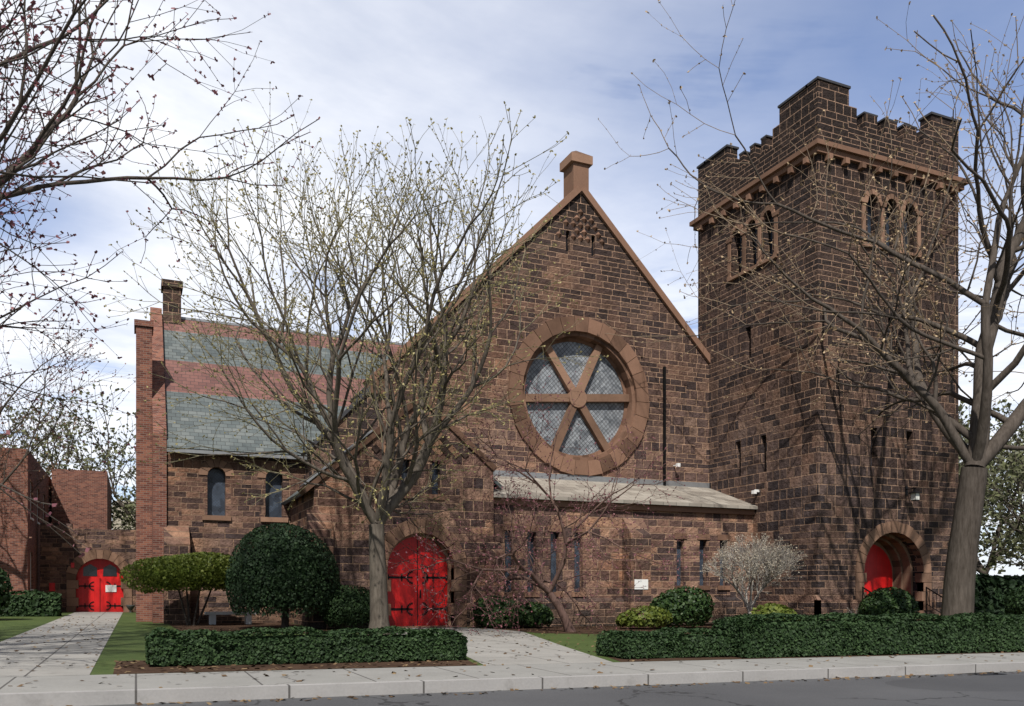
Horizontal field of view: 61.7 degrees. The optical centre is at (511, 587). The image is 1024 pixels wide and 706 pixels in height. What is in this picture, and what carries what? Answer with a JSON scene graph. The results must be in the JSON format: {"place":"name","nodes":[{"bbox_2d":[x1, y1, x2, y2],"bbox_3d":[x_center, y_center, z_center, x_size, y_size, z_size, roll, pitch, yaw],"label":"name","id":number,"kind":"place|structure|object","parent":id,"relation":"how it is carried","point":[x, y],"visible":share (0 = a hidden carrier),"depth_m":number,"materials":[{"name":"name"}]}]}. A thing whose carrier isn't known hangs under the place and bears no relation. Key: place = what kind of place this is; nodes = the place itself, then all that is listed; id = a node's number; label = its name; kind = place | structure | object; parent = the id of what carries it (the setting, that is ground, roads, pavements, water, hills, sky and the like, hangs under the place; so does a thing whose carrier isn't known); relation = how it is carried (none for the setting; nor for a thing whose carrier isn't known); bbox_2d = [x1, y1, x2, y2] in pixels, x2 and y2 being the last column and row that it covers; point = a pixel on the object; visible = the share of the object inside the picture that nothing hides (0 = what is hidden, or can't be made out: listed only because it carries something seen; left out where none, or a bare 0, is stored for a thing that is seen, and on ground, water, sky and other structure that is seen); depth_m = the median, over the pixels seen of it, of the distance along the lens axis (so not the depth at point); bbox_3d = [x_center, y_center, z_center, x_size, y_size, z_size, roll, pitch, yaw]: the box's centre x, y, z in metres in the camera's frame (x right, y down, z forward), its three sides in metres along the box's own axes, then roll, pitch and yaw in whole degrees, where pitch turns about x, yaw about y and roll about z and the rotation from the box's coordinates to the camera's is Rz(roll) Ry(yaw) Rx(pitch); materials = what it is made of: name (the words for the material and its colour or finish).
{"place":"outdoors","nodes":[
{"label":"outdoors","id":0,"kind":"place"},
{"bbox_2d":[0,612,122,676],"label":"path","id":1,"kind":"structure","parent":0,"point":[49,658],"depth_m":17.55,"materials":[{"name":"concrete"}]},
{"bbox_2d":[112,500,135,529],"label":"distant building","id":2,"kind":"structure","parent":0,"point":[117,522],"depth_m":79.98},
{"bbox_2d":[167,452,304,587],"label":"transept wall","id":3,"kind":"structure","parent":0,"point":[186,494],"depth_m":31.40,"materials":[{"name":"brown stone"}]},
{"bbox_2d":[162,317,400,455],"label":"roof","id":4,"kind":"structure","parent":3,"relation":"on","point":[175,350],"depth_m":34.03,"materials":[{"name":"grey tile"}]},
{"bbox_2d":[161,279,182,324],"bbox_3d":[-14.474,-11.950,36.457,0.840,2.000,1.000,0,0,-24],"label":"ridge chimney","id":5,"kind":"object","parent":4,"relation":"on","point":[167,290],"visible":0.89,"depth_m":36.06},
{"bbox_2d":[83,232,592,575],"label":"dark church glass","id":6,"kind":"object","parent":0,"point":[91,570],"visible":0.53,"depth_m":43.16,"materials":[{"name":"black glass"}]},
{"bbox_2d":[350,387,363,402],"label":"roof","id":7,"kind":"structure","parent":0,"point":[357,396],"depth_m":35.02,"materials":[{"name":"grey tile"}]},
{"bbox_2d":[77,366,665,625],"bbox_3d":[-8.562,-4.160,35.745,28.997,10.980,10.284,0,0,13],"label":"church ironwork","id":8,"kind":"object","parent":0,"point":[664,461],"visible":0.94,"depth_m":37.29,"materials":[{"name":"black metal"}]},
{"bbox_2d":[311,404,492,627],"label":"porch front wall","id":9,"kind":"structure","parent":0,"point":[351,552],"depth_m":29.49,"materials":[{"name":"brown stone"}]},
{"bbox_2d":[371,415,468,457],"bbox_3d":[-3.132,-5.340,29.526,2.854,1.574,0.050,0,0,-24],"label":"porch diaper","id":10,"kind":"object","parent":9,"relation":"attached to","point":[438,442],"visible":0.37,"depth_m":29.70,"materials":[{"name":"brown stone"}]},
{"bbox_2d":[307,510,503,628],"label":"porch buttress","id":11,"kind":"structure","parent":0,"point":[319,524],"depth_m":27.85,"materials":[{"name":"brown stone"}]},
{"bbox_2d":[162,316,708,487],"bbox_3d":[-2.341,-7.464,35.809,22.500,8.212,11.100,0,0,-24],"label":"church leadwork","id":12,"kind":"object","parent":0,"point":[630,480],"visible":0.43,"depth_m":35.65,"materials":[{"name":"grey metal"}]},
{"bbox_2d":[76,537,891,625],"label":"red doors","id":13,"kind":"structure","parent":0,"point":[878,569],"depth_m":30.21,"materials":[{"name":"red wood"}]},
{"bbox_2d":[106,585,115,591],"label":"door notice","id":14,"kind":"object","parent":13,"relation":"attached to","point":[110,588],"depth_m":43.46,"materials":[{"name":"white paper"}]},
{"bbox_2d":[396,628,610,664],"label":"path","id":15,"kind":"structure","parent":0,"point":[504,643],"depth_m":18.42,"materials":[{"name":"concrete"}]},
{"bbox_2d":[0,612,1022,676],"bbox_3d":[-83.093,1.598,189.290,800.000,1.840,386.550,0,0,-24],"label":"lawn ground","id":16,"kind":"structure","parent":0,"point":[126,641],"depth_m":22.26,"materials":[{"name":"green plant"}]},
{"bbox_2d":[0,568,13,614],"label":"bush","id":17,"kind":"object","parent":16,"relation":"on","point":[7,587],"depth_m":31.05,"materials":[{"name":"green plant"}]},
{"bbox_2d":[0,589,62,616],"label":"hedge","id":18,"kind":"object","parent":16,"relation":"on","point":[34,602],"depth_m":35.56,"materials":[{"name":"green plant"}]},
{"bbox_2d":[0,448,111,594],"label":"brick building","id":19,"kind":"structure","parent":16,"relation":"on","point":[88,493],"depth_m":41.45,"materials":[{"name":"brown brick"}]},
{"bbox_2d":[30,482,43,589],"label":"parish window frames","id":20,"kind":"structure","parent":19,"relation":"in","point":[31,518],"depth_m":40.24,"materials":[{"name":"brown wood"}]},
{"bbox_2d":[0,304,135,538],"bbox_3d":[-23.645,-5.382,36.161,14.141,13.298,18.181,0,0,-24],"label":"background tree","id":21,"kind":"object","parent":16,"relation":"on","point":[45,381],"depth_m":36.29,"materials":[{"name":"plant"}]},
{"bbox_2d":[0,393,135,529],"bbox_3d":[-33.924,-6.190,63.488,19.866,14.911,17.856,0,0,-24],"label":"tree twigs","id":22,"kind":"object","parent":16,"relation":"on","point":[64,441],"depth_m":62.00,"materials":[{"name":"brown plant"}]},
{"bbox_2d":[38,380,135,529],"bbox_3d":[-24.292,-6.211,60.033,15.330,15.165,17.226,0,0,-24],"label":"tree twigs","id":23,"kind":"object","parent":16,"relation":"on","point":[66,447],"depth_m":57.26,"materials":[{"name":"brown plant"}]},
{"bbox_2d":[40,523,135,611],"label":"link wall","id":24,"kind":"structure","parent":16,"relation":"on","point":[58,554],"depth_m":42.43,"materials":[{"name":"brown stone"}]},
{"bbox_2d":[49,563,73,590],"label":"fire alarm box","id":25,"kind":"object","parent":24,"relation":"attached to","point":[51,586],"visible":1,"depth_m":42.06,"materials":[{"name":"red paint"}]},
{"bbox_2d":[126,605,134,612],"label":"garden urn","id":26,"kind":"object","parent":16,"relation":"on","point":[130,608],"visible":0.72,"depth_m":43.01,"materials":[{"name":"stone"}]},
{"bbox_2d":[134,307,166,622],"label":"brick pier","id":27,"kind":"structure","parent":16,"relation":"on","point":[151,508],"depth_m":31.57,"materials":[{"name":"brown brick"}]},
{"bbox_2d":[0,0,322,556],"bbox_3d":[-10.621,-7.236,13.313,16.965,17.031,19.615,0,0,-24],"label":"branches","id":28,"kind":"object","parent":16,"relation":"on","point":[25,55],"depth_m":16.80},
{"bbox_2d":[120,551,235,593],"bbox_3d":[-10.927,-0.520,28.590,4.005,1.450,2.421,0,0,-24],"label":"shrub","id":29,"kind":"object","parent":16,"relation":"on","point":[182,560],"depth_m":27.78,"materials":[{"name":"green plant"}]},
{"bbox_2d":[164,525,290,623],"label":"transept plinth","id":30,"kind":"structure","parent":16,"relation":"on","point":[176,539],"depth_m":30.73,"materials":[{"name":"brown stone"}]},
{"bbox_2d":[178,587,288,627],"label":"shrub stems","id":31,"kind":"object","parent":16,"relation":"on","point":[284,622],"visible":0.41,"depth_m":28.67,"materials":[{"name":"brown plant"}]},
{"bbox_2d":[169,623,365,632],"bbox_3d":[-7.802,1.291,27.973,6.200,0.087,8.300,0,0,-24],"label":"mulch bed","id":32,"kind":"object","parent":16,"relation":"on","point":[224,627],"visible":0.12,"depth_m":28.56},
{"bbox_2d":[204,611,255,623],"bbox_3d":[-9.929,1.090,30.207,1.700,0.520,0.500,0,0,-24],"label":"stone bench","id":33,"kind":"object","parent":32,"relation":"on","point":[212,618],"visible":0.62,"depth_m":29.90,"materials":[{"name":"grey stone"}]},
{"bbox_2d":[224,522,340,617],"bbox_3d":[-7.167,-0.589,26.891,3.510,2.958,3.386,0,0,-24],"label":"round bush","id":34,"kind":"object","parent":16,"relation":"on","point":[261,536],"depth_m":25.88,"materials":[{"name":"green plant"}]},
{"bbox_2d":[113,660,475,673],"bbox_3d":[-3.431,1.272,14.657,6.100,0.085,2.600,0,0,-24],"label":"mulch bed","id":35,"kind":"object","parent":16,"relation":"on","point":[134,668],"visible":0.5,"depth_m":13.79,"materials":[{"name":"brown soil"}]},
{"bbox_2d":[291,489,310,625],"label":"porch side walls","id":36,"kind":"structure","parent":16,"relation":"on","point":[301,506],"depth_m":30.42,"materials":[{"name":"brown stone"}]},
{"bbox_2d":[305,392,380,479],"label":"aisle half gable wall","id":37,"kind":"structure","parent":36,"relation":"on","point":[343,426],"depth_m":31.92,"materials":[{"name":"stone"}]},
{"bbox_2d":[301,378,378,455],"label":"roof edge trim","id":38,"kind":"structure","parent":37,"relation":"attached to","point":[345,411],"depth_m":31.75,"materials":[{"name":"brown stone"}]},
{"bbox_2d":[281,478,502,504],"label":"porch roof","id":39,"kind":"structure","parent":36,"relation":"on","point":[299,494],"depth_m":31.37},
{"bbox_2d":[144,626,467,666],"bbox_3d":[-3.431,0.999,14.848,5.407,0.732,1.094,0,0,-24],"label":"hedge","id":40,"kind":"object","parent":16,"relation":"on","point":[161,656],"depth_m":14.35,"materials":[{"name":"green plant"}]},
{"bbox_2d":[319,584,369,626],"bbox_3d":[-5.062,0.564,27.219,2.160,1.381,1.844,0,0,-24],"label":"bush","id":41,"kind":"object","parent":16,"relation":"on","point":[356,591],"depth_m":26.58,"materials":[{"name":"green plant"}]},
{"bbox_2d":[101,91,606,634],"bbox_3d":[-4.091,-6.379,24.252,13.768,15.614,13.592,0,0,-24],"label":"maple","id":42,"kind":"object","parent":16,"relation":"on","point":[390,221],"depth_m":22.91,"materials":[{"name":"brown plant"}]},
{"bbox_2d":[97,81,608,556],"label":"maple buds","id":43,"kind":"object","parent":42,"relation":"attached to","point":[335,246],"visible":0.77,"depth_m":22.39,"materials":[{"name":"plant"}]},
{"bbox_2d":[66,151,931,627],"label":"stone trim","id":44,"kind":"structure","parent":16,"relation":"on","point":[892,547],"depth_m":33.99,"materials":[{"name":"brown stone"}]},
{"bbox_2d":[483,626,711,633],"bbox_3d":[5.520,1.475,30.217,12.400,0.174,6.100,0,0,-24],"label":"mulch bed","id":45,"kind":"object","parent":16,"relation":"on","point":[582,630],"visible":0.43,"depth_m":29.80,"materials":[{"name":"brown soil"}]},
{"bbox_2d":[470,595,522,627],"bbox_3d":[-0.516,0.826,29.724,1.822,1.178,1.614,0,0,-24],"label":"bush","id":46,"kind":"object","parent":45,"relation":"on","point":[484,621],"visible":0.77,"depth_m":29.25,"materials":[{"name":"green plant"}]},
{"bbox_2d":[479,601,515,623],"bbox_3d":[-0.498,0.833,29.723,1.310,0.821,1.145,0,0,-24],"label":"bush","id":47,"kind":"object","parent":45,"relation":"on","point":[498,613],"visible":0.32,"depth_m":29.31,"materials":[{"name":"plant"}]},
{"bbox_2d":[515,601,553,626],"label":"bush","id":48,"kind":"object","parent":45,"relation":"on","point":[544,611],"visible":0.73,"depth_m":30.02,"materials":[{"name":"green plant"}]},
{"bbox_2d":[615,605,672,627],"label":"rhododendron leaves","id":49,"kind":"object","parent":45,"relation":"on","point":[621,619],"visible":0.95,"depth_m":30.16,"materials":[{"name":"green plant"}]},
{"bbox_2d":[626,610,664,624],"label":"leaves","id":50,"kind":"object","parent":45,"relation":"on","point":[638,613],"visible":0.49,"depth_m":30.26,"materials":[{"name":"green plant"}]},
{"bbox_2d":[649,586,714,627],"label":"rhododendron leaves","id":51,"kind":"object","parent":45,"relation":"on","point":[690,593],"visible":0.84,"depth_m":31.19,"materials":[{"name":"green plant"}]},
{"bbox_2d":[660,596,702,622],"bbox_3d":[6.298,0.732,31.832,1.837,1.095,1.414,0,0,-24],"label":"rhododendron","id":52,"kind":"object","parent":51,"relation":"on","point":[687,611],"visible":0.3,"depth_m":31.21,"materials":[{"name":"green plant"}]},
{"bbox_2d":[493,504,752,625],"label":"church wall","id":53,"kind":"structure","parent":16,"relation":"on","point":[665,524],"depth_m":33.09,"materials":[{"name":"brown stone"}]},
{"bbox_2d":[207,200,906,591],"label":"windows","id":54,"kind":"structure","parent":53,"relation":"on","point":[215,494],"depth_m":32.31,"materials":[{"name":"black glass"}]},
{"bbox_2d":[493,476,757,508],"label":"lean-to roof","id":55,"kind":"structure","parent":53,"relation":"on","point":[690,496],"depth_m":34.31,"materials":[{"name":"grey stone"}]},
{"bbox_2d":[504,517,748,626],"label":"narthex plinth buttress","id":56,"kind":"structure","parent":53,"relation":"attached to","point":[726,607],"depth_m":32.71,"materials":[{"name":"brown stone"}]},
{"bbox_2d":[634,579,647,588],"bbox_3d":[4.932,-0.140,32.676,0.600,0.380,0.020,0,0,-24],"label":"notice plate","id":57,"kind":"object","parent":53,"relation":"attached to","point":[642,583],"visible":1,"depth_m":32.67,"materials":[{"name":"white paint"}]},
{"bbox_2d":[595,627,733,658],"bbox_3d":[3.153,1.119,17.274,2.798,0.652,1.236,0,0,-24],"label":"low hedge","id":58,"kind":"object","parent":16,"relation":"on","point":[604,644],"depth_m":16.81,"materials":[{"name":"green plant"}]},
{"bbox_2d":[751,603,796,619],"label":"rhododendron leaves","id":59,"kind":"object","parent":16,"relation":"on","point":[777,608],"visible":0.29,"depth_m":29.51,"materials":[{"name":"green plant"}]},
{"bbox_2d":[593,651,1014,661],"bbox_3d":[25.209,1.711,27.284,51.900,0.727,2.700,0,0,-24],"label":"mulch bed","id":60,"kind":"object","parent":16,"relation":"on","point":[670,659],"visible":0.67,"depth_m":16.79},
{"bbox_2d":[711,612,1023,657],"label":"tall hedge","id":61,"kind":"object","parent":60,"relation":"on","point":[784,635],"depth_m":18.26,"materials":[{"name":"green plant"}]},
{"bbox_2d":[597,0,1023,615],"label":"tree","id":62,"kind":"object","parent":16,"relation":"on","point":[980,451],"depth_m":25.76,"materials":[{"name":"brown plant"}]},
{"bbox_2d":[698,154,957,613],"bbox_3d":[13.436,-7.400,37.187,7.500,17.900,7.500,0,0,-24],"label":"tower shaft","id":63,"kind":"object","parent":16,"relation":"on","point":[826,482],"visible":0.67,"depth_m":33.89,"materials":[{"name":"brown stone"}]},
{"bbox_2d":[698,79,957,215],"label":"tower parapet","id":64,"kind":"structure","parent":63,"relation":"on","point":[800,113],"depth_m":33.95,"materials":[{"name":"brown stone"}]},
{"bbox_2d":[696,76,959,168],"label":"tower merlon caps","id":65,"kind":"object","parent":64,"relation":"on","point":[802,89],"visible":0.24,"depth_m":34.13,"materials":[{"name":"brown stone"}]},
{"bbox_2d":[689,138,967,231],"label":"tower cornice","id":66,"kind":"structure","parent":63,"relation":"attached to","point":[846,155],"depth_m":33.85,"materials":[{"name":"brown stone"}]},
{"bbox_2d":[905,486,920,500],"bbox_3d":[15.803,-3.740,33.786,0.400,0.620,0.630,0,0,-24],"label":"tower lantern frame","id":67,"kind":"object","parent":63,"relation":"attached to","point":[907,489],"visible":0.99,"depth_m":33.72,"materials":[{"name":"black metal"}]},
{"bbox_2d":[911,493,918,499],"bbox_3d":[15.849,-3.590,33.681,0.220,0.256,0.220,0,0,-24],"label":"tower lantern glass","id":68,"kind":"object","parent":67,"relation":"in","point":[913,496],"visible":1,"depth_m":33.60,"materials":[{"name":"white glass"}]},
{"bbox_2d":[845,605,858,613],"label":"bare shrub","id":69,"kind":"object","parent":16,"relation":"on","point":[853,610],"depth_m":31.98,"materials":[{"name":"plant"}]},
{"bbox_2d":[857,587,919,619],"bbox_3d":[13.989,0.731,31.844,2.418,1.572,1.920,0,0,-24],"label":"bush","id":70,"kind":"object","parent":16,"relation":"on","point":[864,607],"depth_m":31.31,"materials":[{"name":"green plant"}]},
{"bbox_2d":[958,408,992,493],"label":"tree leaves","id":71,"kind":"object","parent":16,"relation":"on","point":[967,442],"depth_m":43.26,"materials":[{"name":"green plant"}]},
{"bbox_2d":[958,404,999,499],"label":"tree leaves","id":72,"kind":"object","parent":71,"relation":"attached to","point":[989,464],"visible":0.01,"depth_m":40.65,"materials":[{"name":"green plant"}]},
{"bbox_2d":[958,405,1023,569],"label":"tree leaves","id":73,"kind":"object","parent":16,"relation":"on","point":[996,470],"depth_m":65.09,"materials":[{"name":"green plant"}]},
{"bbox_2d":[958,403,1023,570],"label":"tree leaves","id":74,"kind":"object","parent":73,"relation":"attached to","point":[1011,410],"visible":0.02,"depth_m":64.81,"materials":[{"name":"green plant"}]},
{"bbox_2d":[974,572,1023,619],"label":"hedge","id":75,"kind":"object","parent":16,"relation":"on","point":[998,585],"depth_m":43.51,"materials":[{"name":"green plant"}]},
{"bbox_2d":[979,456,1023,570],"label":"tree twigs","id":76,"kind":"object","parent":16,"relation":"on","point":[1017,483],"depth_m":40.79,"materials":[{"name":"plant"}]},
{"bbox_2d":[958,450,1023,573],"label":"tree buds","id":77,"kind":"object","parent":76,"relation":"attached to","point":[1016,472],"visible":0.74,"depth_m":39.89,"materials":[{"name":"green plant"}]},
{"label":"tree","id":78,"kind":"object","parent":16,"relation":"on","visible":0},
{"bbox_2d":[980,474,1023,559],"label":"tree leaves","id":79,"kind":"object","parent":78,"relation":"attached to","point":[1003,516],"visible":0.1,"depth_m":86.54,"materials":[{"name":"green plant"}]},
{"bbox_2d":[0,652,1023,692],"bbox_3d":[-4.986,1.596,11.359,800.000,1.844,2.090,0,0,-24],"label":"sidewalk pavement","id":80,"kind":"structure","parent":0,"point":[128,681],"depth_m":13.10,"materials":[{"name":"concrete"}]},
{"bbox_2d":[0,0,1023,575],"label":"sky","id":81,"kind":"structure","parent":0,"point":[363,65],"materials":[{"name":"blue"}]},
{"bbox_2d":[381,194,708,507],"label":"gable wall","id":82,"kind":"structure","parent":0,"point":[609,284],"depth_m":35.98,"materials":[{"name":"brown stone"}]},
{"bbox_2d":[297,162,754,596],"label":"stone trim","id":83,"kind":"structure","parent":82,"relation":"attached to","point":[576,178],"depth_m":35.29,"materials":[{"name":"brown stone"}]},
{"bbox_2d":[386,360,717,636],"bbox_3d":[0.818,-2.088,26.973,10.125,9.533,11.434,0,0,-24],"label":"redbud","id":84,"kind":"object","parent":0,"point":[527,548],"depth_m":26.48,"materials":[{"name":"brown plant"}]},
{"bbox_2d":[386,359,711,636],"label":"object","id":85,"kind":"object","parent":84,"relation":"attached to","point":[526,587],"visible":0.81,"depth_m":25.67,"materials":[{"name":"plant"}]},
{"bbox_2d":[95,671,1023,705],"bbox_3d":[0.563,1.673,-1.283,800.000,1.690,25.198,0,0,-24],"label":"curb","id":86,"kind":"structure","parent":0,"point":[1003,689],"depth_m":11.84,"materials":[{"name":"grey concrete"}]},
{"bbox_2d":[0,616,1021,705],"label":"leaf litter","id":87,"kind":"object","parent":86,"relation":"on","point":[410,662],"visible":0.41,"depth_m":14.17,"materials":[{"name":"brown plant"}]},
{"bbox_2d":[0,662,1023,705],"bbox_3d":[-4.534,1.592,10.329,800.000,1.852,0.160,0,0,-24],"label":"sidewalk","id":88,"kind":"structure","parent":86,"relation":"on","point":[135,696],"depth_m":11.86,"materials":[{"name":"grey concrete"}]},
{"bbox_2d":[962,672,1002,675],"bbox_3d":[8.726,1.584,15.822,0.700,0.004,0.400,0,0,-24],"label":"storm drain grate","id":89,"kind":"object","parent":86,"relation":"on","point":[988,673],"visible":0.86,"depth_m":15.85,"materials":[{"name":"black metal"}]},
{"bbox_2d":[703,535,804,619],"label":"bare shrub","id":90,"kind":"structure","parent":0,"point":[768,572],"depth_m":31.30,"materials":[{"name":"grey plant"}]},
{"bbox_2d":[700,533,807,600],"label":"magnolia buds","id":91,"kind":"object","parent":90,"relation":"attached to","point":[740,556],"visible":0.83,"depth_m":31.17,"materials":[{"name":"beige plant"}]},
{"bbox_2d":[749,594,941,614],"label":"tower plinth","id":92,"kind":"structure","parent":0,"point":[800,604],"depth_m":32.73,"materials":[{"name":"brown stone"}]},
{"bbox_2d":[862,587,977,612],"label":"tower step railings","id":93,"kind":"object","parent":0,"point":[926,598],"visible":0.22,"depth_m":34.08,"materials":[{"name":"black metal"}]},
{"bbox_2d":[958,402,1023,574],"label":"tree","id":94,"kind":"object","parent":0,"point":[980,566],"depth_m":51.52,"materials":[{"name":"green plant"}]},
{"bbox_2d":[958,399,1023,569],"bbox_3d":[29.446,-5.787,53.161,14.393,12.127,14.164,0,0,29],"label":"tree leaves","id":95,"kind":"object","parent":94,"relation":"attached to","point":[999,453],"visible":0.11,"depth_m":50.32,"materials":[{"name":"green plant"}]},
{"bbox_2d":[959,429,1023,544],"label":"tree","id":96,"kind":"object","parent":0,"point":[1012,512],"depth_m":50.24,"materials":[{"name":"green plant"}]},
{"bbox_2d":[1002,585,1023,614],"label":"bush","id":97,"kind":"object","parent":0,"point":[1013,604],"depth_m":33.98,"materials":[{"name":"green plant"}]},
{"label":"nave","id":98,"kind":"object","parent":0,"visible":0},
{"bbox_2d":[523,332,634,460],"bbox_3d":[2.714,-8.000,36.111,5.406,5.406,0.650,0,0,-24],"label":"window frame","id":99,"kind":"object","parent":98,"relation":"in","point":[615,360],"visible":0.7,"depth_m":36.52,"materials":[{"name":"brown stone"}]},
{"bbox_2d":[525,343,628,451],"bbox_3d":[2.700,-8.000,36.144,5.248,4.884,0.380,0,0,-24],"label":"window tracery","id":100,"kind":"object","parent":99,"relation":"in","point":[586,415],"visible":0.85,"depth_m":36.02,"materials":[{"name":"brown stone"}]},
{"bbox_2d":[525,342,623,454],"bbox_3d":[2.658,-8.000,36.240,5.200,5.200,0.030,0,0,-24],"label":"rose window glass","id":101,"kind":"object","parent":100,"relation":"in","point":[607,417],"visible":0.44,"depth_m":36.24,"materials":[{"name":"grey glass"}]},
{"bbox_2d":[673,463,758,493],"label":"floodlights","id":102,"kind":"object","parent":98,"relation":"attached to","point":[755,491],"visible":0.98,"depth_m":35.23,"materials":[{"name":"white paint"}]}
]}

